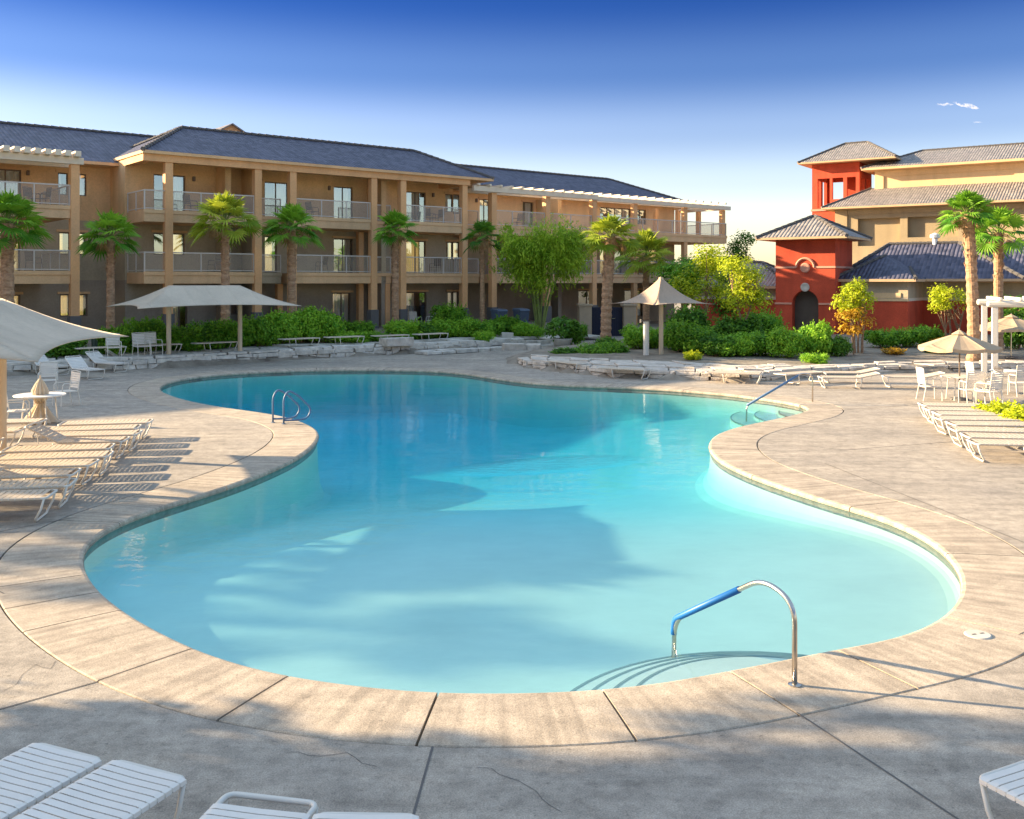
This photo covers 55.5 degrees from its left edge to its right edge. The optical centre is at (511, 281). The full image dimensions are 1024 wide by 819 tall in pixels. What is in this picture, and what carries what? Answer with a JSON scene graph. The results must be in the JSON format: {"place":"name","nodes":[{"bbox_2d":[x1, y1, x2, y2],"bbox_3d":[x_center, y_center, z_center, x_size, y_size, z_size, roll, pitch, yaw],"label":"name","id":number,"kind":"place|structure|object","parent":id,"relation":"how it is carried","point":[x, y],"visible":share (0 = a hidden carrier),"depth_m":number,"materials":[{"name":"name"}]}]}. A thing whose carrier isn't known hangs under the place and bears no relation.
{"place":"outdoors","nodes":[
{"label":"outdoors","id":0,"kind":"place"},
{"bbox_2d":[0,350,1023,818],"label":"deck","id":1,"kind":"structure","parent":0,"point":[934,752],"depth_m":7.78,"materials":[{"name":"concrete"}]},
{"bbox_2d":[0,489,57,521],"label":"lounge chair","id":2,"kind":"object","parent":1,"relation":"on","point":[25,492],"visible":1,"depth_m":14.68,"materials":[{"name":"white paint"}]},
{"bbox_2d":[0,478,77,508],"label":"lounge chair","id":3,"kind":"object","parent":1,"relation":"on","point":[58,481],"visible":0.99,"depth_m":15.47,"materials":[{"name":"white paint"}]},
{"bbox_2d":[0,467,81,495],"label":"lounge chair","id":4,"kind":"object","parent":1,"relation":"on","point":[6,475],"visible":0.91,"depth_m":16.36,"materials":[{"name":"white paint"}]},
{"bbox_2d":[24,376,58,423],"bbox_3d":[-12.008,2.996,24.766,0.860,1.200,0.872,0,0,43],"label":"folded umbrella","id":5,"kind":"object","parent":1,"relation":"on","point":[40,387],"visible":0.84,"depth_m":24.66,"materials":[{"name":"fabric"}]},
{"bbox_2d":[0,459,99,486],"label":"lounge chair","id":6,"kind":"object","parent":1,"relation":"on","point":[67,462],"visible":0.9,"depth_m":17.18,"materials":[{"name":"white paint"}]},
{"bbox_2d":[0,743,101,818],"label":"lounge chair","id":7,"kind":"object","parent":1,"relation":"on","point":[23,803],"visible":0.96,"depth_m":6.38,"materials":[{"name":"white paint"}]},
{"bbox_2d":[0,450,113,478],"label":"lounge chair","id":8,"kind":"object","parent":1,"relation":"on","point":[61,454],"visible":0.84,"depth_m":17.96,"materials":[{"name":"white paint"}]},
{"bbox_2d":[0,443,115,468],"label":"lounge chair","id":9,"kind":"object","parent":1,"relation":"on","point":[54,447],"visible":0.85,"depth_m":18.75,"materials":[{"name":"white paint"}]},
{"bbox_2d":[0,298,128,454],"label":"shade sail","id":10,"kind":"object","parent":1,"relation":"on","point":[27,334],"visible":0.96,"depth_m":19.50,"materials":[{"name":"fabric"}]},
{"bbox_2d":[25,422,130,458],"bbox_3d":[-8.820,3.234,19.807,1.903,0.713,0.642,0,0,-8],"label":"lounge chair","id":11,"kind":"object","parent":1,"relation":"on","point":[107,439],"visible":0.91,"depth_m":19.66,"materials":[{"name":"white paint"}]},
{"bbox_2d":[38,430,142,451],"bbox_3d":[-8.931,3.401,20.652,1.988,0.380,0.642,0,0,-8],"label":"lounge chair","id":12,"kind":"object","parent":1,"relation":"on","point":[97,433],"visible":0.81,"depth_m":20.57,"materials":[{"name":"white paint"}]},
{"bbox_2d":[44,424,141,443],"bbox_3d":[-9.242,3.401,21.438,1.988,0.380,0.642,0,0,-12],"label":"lounge chair","id":13,"kind":"object","parent":1,"relation":"on","point":[88,428],"visible":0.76,"depth_m":21.40,"materials":[{"name":"white paint"}]},
{"bbox_2d":[12,760,186,818],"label":"lounge chair","id":14,"kind":"object","parent":1,"relation":"on","point":[110,770],"visible":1,"depth_m":6.11,"materials":[{"name":"white paint"}]},
{"bbox_2d":[57,419,153,439],"bbox_3d":[-9.302,3.401,22.316,1.988,0.380,0.642,0,0,-11],"label":"lounge chair","id":15,"kind":"object","parent":1,"relation":"on","point":[127,421],"visible":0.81,"depth_m":22.18,"materials":[{"name":"white paint"}]},
{"bbox_2d":[199,791,317,818],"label":"lounge chair","id":16,"kind":"object","parent":1,"relation":"on","point":[212,811],"visible":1,"depth_m":5.92,"materials":[{"name":"white paint"}]},
{"bbox_2d":[7,340,553,372],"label":"retaining wall","id":17,"kind":"structure","parent":1,"relation":"on","point":[142,364],"depth_m":44.54,"materials":[{"name":"grey stone"}]},
{"bbox_2d":[7,334,599,365],"bbox_3d":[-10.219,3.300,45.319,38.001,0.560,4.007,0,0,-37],"label":"flagstone paving","id":18,"kind":"structure","parent":17,"relation":"on","point":[255,349],"depth_m":46.07,"materials":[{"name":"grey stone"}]},
{"bbox_2d":[0,188,55,302],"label":"palm tree","id":19,"kind":"object","parent":18,"relation":"on","point":[12,236],"visible":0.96,"depth_m":40.53,"materials":[{"name":"green plant"}]},
{"bbox_2d":[106,285,299,353],"bbox_3d":[-13.450,1.685,42.650,7.208,3.030,4.207,0,0,-39],"label":"shade sail","id":20,"kind":"object","parent":18,"relation":"on","point":[168,297],"visible":0.98,"depth_m":41.79,"materials":[{"name":"fabric"}]},
{"bbox_2d":[312,812,418,818],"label":"lounge chair","id":21,"kind":"object","parent":1,"relation":"on","point":[350,815],"visible":1,"depth_m":5.85,"materials":[{"name":"white paint"}]},
{"bbox_2d":[609,277,707,353],"bbox_3d":[6.620,1.705,43.200,3.325,3.830,3.325,0,0,-30],"label":"patio umbrella","id":22,"kind":"object","parent":1,"relation":"on","point":[660,291],"visible":0.99,"depth_m":42.84,"materials":[{"name":"fabric"}]},
{"bbox_2d":[518,357,1023,380],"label":"retaining wall","id":23,"kind":"structure","parent":1,"relation":"on","point":[527,361],"depth_m":37.16,"materials":[{"name":"stone"}]},
{"bbox_2d":[531,354,1023,373],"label":"flagstone paving","id":24,"kind":"structure","parent":23,"relation":"on","point":[678,366],"depth_m":38.04,"materials":[{"name":"stone"}]},
{"bbox_2d":[918,328,1002,400],"bbox_3d":[13.616,2.509,29.600,2.203,2.182,2.203,0,0,11],"label":"patio umbrella","id":25,"kind":"object","parent":1,"relation":"on","point":[959,341],"visible":0.97,"depth_m":29.04,"materials":[{"name":"fabric"}]},
{"bbox_2d":[958,371,985,402],"bbox_3d":[13.516,3.098,28.581,0.552,1.002,0.605,0,0,0],"label":"patio chair","id":26,"kind":"object","parent":1,"relation":"on","point":[976,378],"visible":0.96,"depth_m":28.33,"materials":[{"name":"white paint"}]},
{"bbox_2d":[931,416,1021,434],"bbox_3d":[11.001,3.401,22.953,1.988,0.380,0.642,0,0,4],"label":"lounge chair","id":27,"kind":"object","parent":1,"relation":"on","point":[965,418],"visible":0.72,"depth_m":22.81,"materials":[{"name":"white paint"}]},
{"bbox_2d":[945,421,1023,440],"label":"lounge chair","id":28,"kind":"object","parent":1,"relation":"on","point":[991,424],"visible":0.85,"depth_m":22.01,"materials":[{"name":"white paint"}]},
{"bbox_2d":[947,426,1023,448],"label":"lounge chair","id":29,"kind":"object","parent":1,"relation":"on","point":[986,429],"visible":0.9,"depth_m":21.12,"materials":[{"name":"white paint"}]},
{"bbox_2d":[959,432,1023,453],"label":"lounge chair","id":30,"kind":"object","parent":1,"relation":"on","point":[991,435],"visible":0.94,"depth_m":20.30,"materials":[{"name":"white paint"}]},
{"bbox_2d":[966,439,1023,461],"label":"lounge chair","id":31,"kind":"object","parent":1,"relation":"on","point":[1004,442],"visible":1,"depth_m":19.42,"materials":[{"name":"white paint"}]},
{"bbox_2d":[977,296,1023,375],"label":"white pergola","id":32,"kind":"object","parent":1,"relation":"on","point":[994,303],"visible":0.81,"depth_m":34.07,"materials":[{"name":"paint"}]},
{"bbox_2d":[979,760,1023,818],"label":"lounge chair","id":33,"kind":"object","parent":1,"relation":"on","point":[993,785],"visible":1,"depth_m":6.26,"materials":[{"name":"white paint"}]},
{"bbox_2d":[0,0,1023,265],"label":"sky","id":34,"kind":"structure","parent":0,"point":[721,101],"materials":[{"name":"blue"}]},
{"bbox_2d":[7,308,1023,382],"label":"terrain","id":35,"kind":"structure","parent":0,"point":[871,354],"depth_m":42.11,"materials":[{"name":"soil"}]},
{"bbox_2d":[44,339,88,358],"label":"shrub","id":36,"kind":"object","parent":35,"relation":"on","point":[67,349],"visible":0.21,"depth_m":39.46,"materials":[{"name":"green plant"}]},
{"bbox_2d":[73,208,142,329],"bbox_3d":[-18.314,-0.105,44.218,3.031,6.623,3.117,0,0,-28],"label":"palm tree","id":37,"kind":"object","parent":35,"relation":"on","point":[109,248],"visible":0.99,"depth_m":44.15,"materials":[{"name":"green plant"}]},
{"bbox_2d":[90,324,142,354],"bbox_3d":[-16.998,2.573,42.185,2.422,1.496,2.338,0,0,43],"label":"shrub","id":38,"kind":"object","parent":35,"relation":"on","point":[125,341],"visible":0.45,"depth_m":41.48,"materials":[{"name":"green plant"}]},
{"bbox_2d":[125,315,178,351],"bbox_3d":[-15.890,2.397,43.123,2.241,1.895,2.322,0,0,37],"label":"shrub","id":39,"kind":"object","parent":35,"relation":"on","point":[157,326],"visible":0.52,"depth_m":42.79,"materials":[{"name":"green plant"}]},
{"bbox_2d":[160,323,204,351],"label":"shrub","id":40,"kind":"object","parent":35,"relation":"on","point":[185,337],"visible":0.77,"depth_m":43.34,"materials":[{"name":"green plant"}]},
{"bbox_2d":[202,317,246,349],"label":"shrub","id":41,"kind":"object","parent":35,"relation":"on","point":[218,330],"visible":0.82,"depth_m":44.69,"materials":[{"name":"green plant"}]},
{"bbox_2d":[185,190,266,324],"bbox_3d":[-13.842,-0.625,47.212,3.707,7.755,3.367,0,0,-45],"label":"palm tree","id":42,"kind":"object","parent":35,"relation":"on","point":[225,204],"visible":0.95,"depth_m":47.01,"materials":[{"name":"green plant"}]},
{"bbox_2d":[242,313,283,346],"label":"shrub","id":43,"kind":"object","parent":35,"relation":"on","point":[265,331],"visible":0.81,"depth_m":46.27,"materials":[{"name":"green plant"}]},
{"bbox_2d":[258,307,303,343],"bbox_3d":[-11.499,2.263,47.656,2.376,2.082,2.408,0,0,22],"label":"shrub","id":44,"kind":"object","parent":35,"relation":"on","point":[289,327],"visible":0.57,"depth_m":47.13,"materials":[{"name":"green plant"}]},
{"bbox_2d":[258,202,324,313],"bbox_3d":[-11.333,-0.459,50.050,3.482,7.332,3.476,0,0,3],"label":"palm tree","id":45,"kind":"object","parent":35,"relation":"on","point":[289,214],"visible":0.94,"depth_m":49.77,"materials":[{"name":"green plant"}]},
{"bbox_2d":[285,306,325,343],"bbox_3d":[-10.466,2.202,48.624,2.504,2.186,2.471,0,0,-25],"label":"shrub","id":46,"kind":"object","parent":35,"relation":"on","point":[309,330],"visible":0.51,"depth_m":48.14,"materials":[{"name":"green plant"}]},
{"bbox_2d":[303,305,345,342],"bbox_3d":[-9.619,2.220,49.257,2.408,2.186,2.376,0,0,17],"label":"shrub","id":47,"kind":"object","parent":35,"relation":"on","point":[332,324],"visible":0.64,"depth_m":48.65,"materials":[{"name":"green plant"}]},
{"bbox_2d":[0,121,730,330],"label":"hotel building","id":48,"kind":"structure","parent":35,"relation":"on","point":[144,183],"depth_m":56.31,"materials":[{"name":"beige paint"}]},
{"bbox_2d":[0,169,20,195],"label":"sliding door","id":49,"kind":"structure","parent":48,"relation":"in","point":[5,174],"depth_m":49.83,"materials":[{"name":"clear glass"}]},
{"bbox_2d":[154,233,183,254],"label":"window","id":50,"kind":"structure","parent":48,"relation":"in","point":[178,239],"depth_m":52.88,"materials":[{"name":"clear glass"}]},
{"bbox_2d":[154,174,184,210],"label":"sliding door","id":51,"kind":"structure","parent":48,"relation":"in","point":[178,181],"depth_m":52.85,"materials":[{"name":"clear glass"}]},
{"bbox_2d":[265,182,286,215],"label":"sliding door","id":52,"kind":"structure","parent":48,"relation":"in","point":[275,190],"depth_m":56.65,"materials":[{"name":"clear glass"}]},
{"bbox_2d":[333,293,349,321],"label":"sliding door","id":53,"kind":"structure","parent":48,"relation":"in","point":[341,301],"depth_m":58.97,"materials":[{"name":"clear glass"}]},
{"bbox_2d":[334,186,351,218],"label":"sliding door","id":54,"kind":"structure","parent":48,"relation":"in","point":[340,193],"depth_m":59.00,"materials":[{"name":"clear glass"}]},
{"bbox_2d":[334,238,351,272],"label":"sliding door","id":55,"kind":"structure","parent":48,"relation":"in","point":[341,246],"depth_m":59.35,"materials":[{"name":"clear glass"}]},
{"bbox_2d":[406,191,424,221],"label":"sliding door","id":56,"kind":"structure","parent":48,"relation":"in","point":[412,198],"depth_m":62.30,"materials":[{"name":"clear glass"}]},
{"bbox_2d":[406,241,424,272],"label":"sliding door","id":57,"kind":"structure","parent":48,"relation":"in","point":[411,250],"depth_m":62.30,"materials":[{"name":"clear glass"}]},
{"bbox_2d":[406,292,425,322],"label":"sliding door","id":58,"kind":"structure","parent":48,"relation":"in","point":[415,301],"depth_m":62.59,"materials":[{"name":"clear glass"}]},
{"bbox_2d":[373,209,418,320],"bbox_3d":[-6.533,-0.485,54.462,2.837,7.299,2.960,0,0,-25],"label":"palm tree","id":59,"kind":"object","parent":35,"relation":"on","point":[392,221],"visible":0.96,"depth_m":54.28,"materials":[{"name":"green plant"}]},
{"bbox_2d":[380,315,431,339],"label":"shrub","id":60,"kind":"object","parent":35,"relation":"on","point":[402,326],"visible":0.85,"depth_m":51.51,"materials":[{"name":"green plant"}]},
{"bbox_2d":[430,316,467,337],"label":"shrub","id":61,"kind":"object","parent":35,"relation":"on","point":[449,326],"visible":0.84,"depth_m":52.95,"materials":[{"name":"green plant"}]},
{"bbox_2d":[429,301,471,322],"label":"shrub","id":62,"kind":"object","parent":35,"relation":"on","point":[447,312],"visible":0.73,"depth_m":55.94,"materials":[{"name":"green plant"}]},
{"bbox_2d":[459,220,503,322],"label":"palm tree","id":63,"kind":"object","parent":35,"relation":"on","point":[482,227],"visible":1,"depth_m":56.94,"materials":[{"name":"green plant"}]},
{"bbox_2d":[511,320,544,338],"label":"shrub","id":64,"kind":"object","parent":35,"relation":"on","point":[526,328],"visible":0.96,"depth_m":54.31,"materials":[{"name":"green plant"}]},
{"bbox_2d":[487,209,596,328],"bbox_3d":[1.652,-0.425,57.444,7.275,7.757,5.188,0,0,0],"label":"willow tree","id":65,"kind":"object","parent":35,"relation":"on","point":[544,249],"visible":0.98,"depth_m":56.52,"materials":[{"name":"green plant"}]},
{"bbox_2d":[578,213,643,339],"bbox_3d":[5.022,0.086,50.511,3.652,7.430,3.531,0,0,-40],"label":"palm tree","id":66,"kind":"object","parent":35,"relation":"on","point":[611,225],"visible":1,"depth_m":50.27,"materials":[{"name":"green plant"}]},
{"bbox_2d":[619,322,658,348],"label":"shrub","id":67,"kind":"object","parent":35,"relation":"on","point":[632,335],"visible":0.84,"depth_m":46.13,"materials":[{"name":"green plant"}]},
{"bbox_2d":[614,228,675,327],"bbox_3d":[7.547,0.197,55.029,3.931,6.606,4.220,0,0,-25],"label":"palm tree","id":68,"kind":"object","parent":35,"relation":"on","point":[650,241],"visible":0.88,"depth_m":54.59,"materials":[{"name":"green plant"}]},
{"bbox_2d":[650,257,703,306],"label":"broadleaf tree","id":69,"kind":"object","parent":35,"relation":"on","point":[674,269],"visible":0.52,"depth_m":52.40,"materials":[{"name":"green plant"}]},
{"bbox_2d":[656,318,704,351],"bbox_3d":[7.694,2.553,44.912,2.338,1.746,2.423,0,0,-33],"label":"shrub","id":70,"kind":"object","parent":35,"relation":"on","point":[673,338],"visible":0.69,"depth_m":44.56,"materials":[{"name":"green plant"}]},
{"bbox_2d":[663,303,715,331],"bbox_3d":[8.897,2.266,48.466,2.839,2.425,2.579,0,0,-38],"label":"shrub","id":71,"kind":"object","parent":35,"relation":"on","point":[698,314],"visible":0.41,"depth_m":47.91,"materials":[{"name":"green plant"}]},
{"bbox_2d":[667,242,731,319],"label":"yellow tree","id":72,"kind":"object","parent":35,"relation":"on","point":[708,264],"visible":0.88,"depth_m":50.89,"materials":[{"name":"green plant"}]},
{"bbox_2d":[682,324,724,353],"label":"shrub","id":73,"kind":"object","parent":35,"relation":"on","point":[694,335],"visible":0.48,"depth_m":43.45,"materials":[{"name":"green plant"}]},
{"bbox_2d":[692,334,739,356],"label":"shrub","id":74,"kind":"object","parent":35,"relation":"on","point":[709,346],"visible":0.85,"depth_m":42.10,"materials":[{"name":"green plant"}]},
{"bbox_2d":[717,331,757,356],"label":"shrub","id":75,"kind":"object","parent":35,"relation":"on","point":[743,345],"visible":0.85,"depth_m":41.92,"materials":[{"name":"green plant"}]},
{"bbox_2d":[709,313,767,336],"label":"shrub","id":76,"kind":"object","parent":35,"relation":"on","point":[726,325],"visible":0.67,"depth_m":46.49,"materials":[{"name":"green plant"}]},
{"bbox_2d":[722,229,758,261],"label":"broadleaf tree","id":77,"kind":"object","parent":35,"relation":"on","point":[736,247],"visible":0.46,"depth_m":79.44,"materials":[{"name":"green plant"}]},
{"bbox_2d":[715,251,773,319],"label":"yellow tree","id":78,"kind":"object","parent":35,"relation":"on","point":[750,297],"visible":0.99,"depth_m":46.69,"materials":[{"name":"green plant"}]},
{"bbox_2d":[736,329,771,355],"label":"shrub","id":79,"kind":"object","parent":35,"relation":"on","point":[760,342],"visible":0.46,"depth_m":42.45,"materials":[{"name":"green plant"}]},
{"bbox_2d":[742,307,787,335],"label":"shrub","id":80,"kind":"object","parent":35,"relation":"on","point":[770,320],"visible":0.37,"depth_m":49.42,"materials":[{"name":"green plant"}]},
{"bbox_2d":[765,325,807,357],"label":"shrub","id":81,"kind":"object","parent":35,"relation":"on","point":[787,344],"visible":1,"depth_m":41.59,"materials":[{"name":"green plant"}]},
{"bbox_2d":[755,214,872,333],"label":"entrance tower","id":82,"kind":"structure","parent":35,"relation":"on","point":[813,256],"depth_m":60.15,"materials":[{"name":"red paint"}]},
{"bbox_2d":[795,291,817,330],"bbox_3d":[18.414,2.050,60.430,1.950,3.300,0.070,0,0,34],"label":"door","id":83,"kind":"structure","parent":82,"relation":"in","point":[806,303],"depth_m":60.49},
{"bbox_2d":[793,319,835,355],"bbox_3d":[13.302,2.548,42.934,1.926,1.918,1.901,0,0,32],"label":"shrub","id":84,"kind":"object","parent":35,"relation":"on","point":[816,335],"visible":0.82,"depth_m":42.48,"materials":[{"name":"green plant"}]},
{"bbox_2d":[821,335,853,356],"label":"shrub","id":85,"kind":"object","parent":35,"relation":"on","point":[842,346],"visible":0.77,"depth_m":42.60,"materials":[{"name":"green plant"}]},
{"bbox_2d":[797,141,900,221],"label":"belfry","id":86,"kind":"object","parent":35,"relation":"on","point":[844,162],"visible":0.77,"depth_m":96.03,"materials":[{"name":"red paint"}]},
{"bbox_2d":[829,276,877,352],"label":"autumn tree","id":87,"kind":"object","parent":35,"relation":"on","point":[853,292],"visible":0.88,"depth_m":44.26,"materials":[{"name":"yellow plant"}]},
{"bbox_2d":[832,306,876,354],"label":"autumn tree","id":88,"kind":"object","parent":35,"relation":"on","point":[850,314],"visible":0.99,"depth_m":43.57,"materials":[{"name":"yellow plant"}]},
{"bbox_2d":[695,233,1023,333],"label":"wing","id":89,"kind":"structure","parent":35,"relation":"on","point":[901,277],"depth_m":59.64,"materials":[{"name":"paint"}]},
{"bbox_2d":[861,327,905,347],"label":"shrub","id":90,"kind":"object","parent":35,"relation":"on","point":[880,337],"visible":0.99,"depth_m":47.21,"materials":[{"name":"green plant"}]},
{"bbox_2d":[890,326,928,346],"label":"shrub","id":91,"kind":"object","parent":35,"relation":"on","point":[911,337],"visible":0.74,"depth_m":47.45,"materials":[{"name":"green plant"}]},
{"bbox_2d":[927,282,966,335],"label":"yellow tree","id":92,"kind":"object","parent":35,"relation":"on","point":[944,297],"visible":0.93,"depth_m":47.90,"materials":[{"name":"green plant"}]},
{"bbox_2d":[934,189,999,360],"bbox_3d":[19.135,-0.210,40.973,2.709,7.521,2.689,0,0,-9],"label":"palm tree","id":93,"kind":"object","parent":35,"relation":"on","point":[967,222],"visible":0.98,"depth_m":40.80,"materials":[{"name":"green plant"}]},
{"bbox_2d":[962,205,1023,350],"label":"palm tree","id":94,"kind":"object","parent":35,"relation":"on","point":[996,247],"visible":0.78,"depth_m":45.68,"materials":[{"name":"green plant"}]},
{"bbox_2d":[980,313,1023,357],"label":"patio umbrella","id":95,"kind":"object","parent":35,"relation":"on","point":[1011,323],"visible":0.86,"depth_m":41.33,"materials":[{"name":"fabric"}]},
{"bbox_2d":[1003,307,1023,348],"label":"shrub","id":96,"kind":"object","parent":35,"relation":"on","point":[1017,339],"visible":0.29,"depth_m":46.66,"materials":[{"name":"green plant"}]},
{"bbox_2d":[84,371,959,696],"bbox_3d":[-1.908,4.607,24.148,21.668,1.914,32.235,0,0,0],"label":"pool basin","id":97,"kind":"object","parent":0,"point":[376,537],"visible":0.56,"depth_m":14.79,"materials":[{"name":"liquid"}]},
{"bbox_2d":[0,367,1023,747],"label":"coping","id":98,"kind":"object","parent":97,"relation":"on","point":[56,603],"visible":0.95,"depth_m":9.28,"materials":[{"name":"concrete"}]},
{"bbox_2d":[671,580,801,687],"bbox_3d":[2.100,3.493,9.400,0.118,1.456,1.804,0,0,-30],"label":"pool handrail","id":99,"kind":"object","parent":98,"relation":"attached to","point":[679,617],"visible":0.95,"depth_m":9.19,"materials":[{"name":"silver metal"}]},
{"bbox_2d":[570,651,807,691],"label":"pool steps","id":100,"kind":"structure","parent":97,"relation":"on","point":[668,668],"depth_m":9.69,"materials":[{"name":"paint"}]},
{"bbox_2d":[730,411,795,428],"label":"pool steps","id":101,"kind":"structure","parent":97,"relation":"on","point":[737,419],"depth_m":28.82,"materials":[{"name":"paint"}]},
{"bbox_2d":[83,303,960,596],"bbox_3d":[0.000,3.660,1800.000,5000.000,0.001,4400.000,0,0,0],"label":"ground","id":102,"kind":"structure","parent":0,"point":[677,305],"depth_m":16.33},
{"bbox_2d":[576,304,636,335],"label":"gate","id":103,"kind":"structure","parent":102,"relation":"on","point":[622,316],"depth_m":58.88,"materials":[{"name":"beige metal"}]},
{"bbox_2d":[821,142,1023,264],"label":"tall building","id":104,"kind":"structure","parent":102,"relation":"on","point":[904,199],"depth_m":89.49,"materials":[{"name":"yellow paint"}]},
{"bbox_2d":[431,336,623,359],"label":"path","id":105,"kind":"structure","parent":0,"point":[496,355],"depth_m":46.88,"materials":[{"name":"concrete"}]},
{"bbox_2d":[542,315,583,346],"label":"potted plant","id":106,"kind":"object","parent":105,"relation":"on","point":[568,329],"visible":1,"depth_m":50.64,"materials":[{"name":"green plant"}]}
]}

